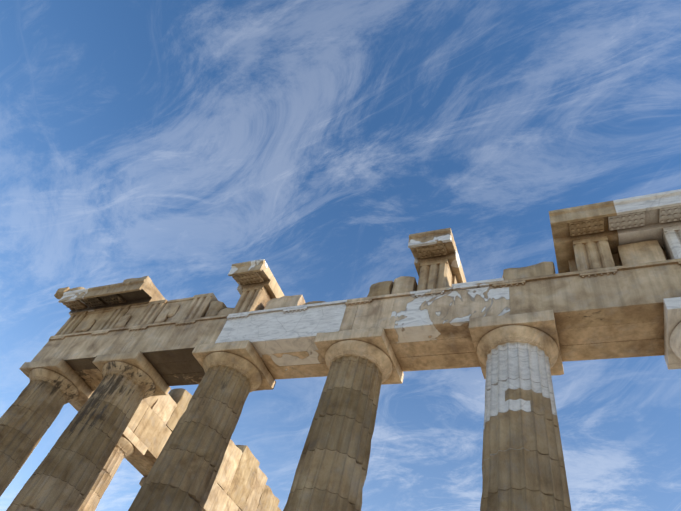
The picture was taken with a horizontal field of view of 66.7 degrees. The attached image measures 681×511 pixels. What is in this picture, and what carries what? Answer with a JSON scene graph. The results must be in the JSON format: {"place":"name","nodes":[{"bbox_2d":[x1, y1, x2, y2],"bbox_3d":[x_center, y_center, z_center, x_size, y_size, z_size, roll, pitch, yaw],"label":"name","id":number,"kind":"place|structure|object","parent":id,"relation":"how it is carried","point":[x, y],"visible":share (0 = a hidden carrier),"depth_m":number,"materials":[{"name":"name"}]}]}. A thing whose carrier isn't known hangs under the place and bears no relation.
{"place":"outdoors","nodes":[
{"label":"outdoors","id":0,"kind":"place"},
{"bbox_2d":[0,322,680,510],"bbox_3d":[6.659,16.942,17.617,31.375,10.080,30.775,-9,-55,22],"label":"columns","id":1,"kind":"structure","parent":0,"point":[523,466],"depth_m":13.16,"materials":[{"name":"stone"}]},
{"bbox_2d":[19,297,680,486],"bbox_3d":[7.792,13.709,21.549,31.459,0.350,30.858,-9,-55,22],"label":"abaci","id":2,"kind":"object","parent":1,"relation":"on","point":[481,327],"visible":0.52,"depth_m":14.58,"materials":[{"name":"stone"}]},
{"bbox_2d":[69,391,240,510],"bbox_3d":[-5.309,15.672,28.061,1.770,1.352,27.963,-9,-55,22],"label":"facade architrave","id":3,"kind":"object","parent":2,"relation":"on","point":[149,429],"visible":0.27,"depth_m":22.47,"materials":[{"name":"stone"}]},
{"bbox_2d":[54,240,665,510],"bbox_3d":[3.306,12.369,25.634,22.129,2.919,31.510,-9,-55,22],"label":"rough blocks","id":4,"kind":"structure","parent":3,"relation":"on","point":[241,479],"depth_m":22.48,"materials":[{"name":"stone"}]},
{"bbox_2d":[31,258,680,390],"bbox_3d":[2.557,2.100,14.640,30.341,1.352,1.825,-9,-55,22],"label":"architrave","id":5,"kind":"object","parent":2,"relation":"on","point":[619,313],"visible":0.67,"depth_m":14.15,"materials":[{"name":"stone"}]},
{"bbox_2d":[49,261,680,339],"bbox_3d":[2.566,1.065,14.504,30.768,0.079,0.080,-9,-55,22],"label":"regula","id":6,"kind":"object","parent":5,"relation":"attached to","point":[443,291],"visible":0.62,"depth_m":15.21,"materials":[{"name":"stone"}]},
{"bbox_2d":[54,225,680,335],"bbox_3d":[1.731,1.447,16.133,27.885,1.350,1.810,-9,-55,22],"label":"triglyph","id":7,"kind":"object","parent":5,"relation":"on","point":[592,253],"visible":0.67,"depth_m":17.44,"materials":[{"name":"stone"}]},
{"bbox_2d":[58,189,680,314],"bbox_3d":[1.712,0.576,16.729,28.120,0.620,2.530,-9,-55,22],"label":"cornice","id":8,"kind":"structure","parent":7,"relation":"on","point":[650,207],"depth_m":14.43,"materials":[{"name":"stone"}]},
{"bbox_2d":[49,208,680,340],"bbox_3d":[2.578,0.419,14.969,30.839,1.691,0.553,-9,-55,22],"label":"guttae","id":9,"kind":"object","parent":8,"relation":"attached to","point":[618,223],"visible":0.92,"depth_m":14.60,"materials":[{"name":"stone"}]},
{"bbox_2d":[0,0,680,510],"label":"sky","id":10,"kind":"structure","parent":0,"point":[176,144],"materials":[{"name":"blue"}]}
]}

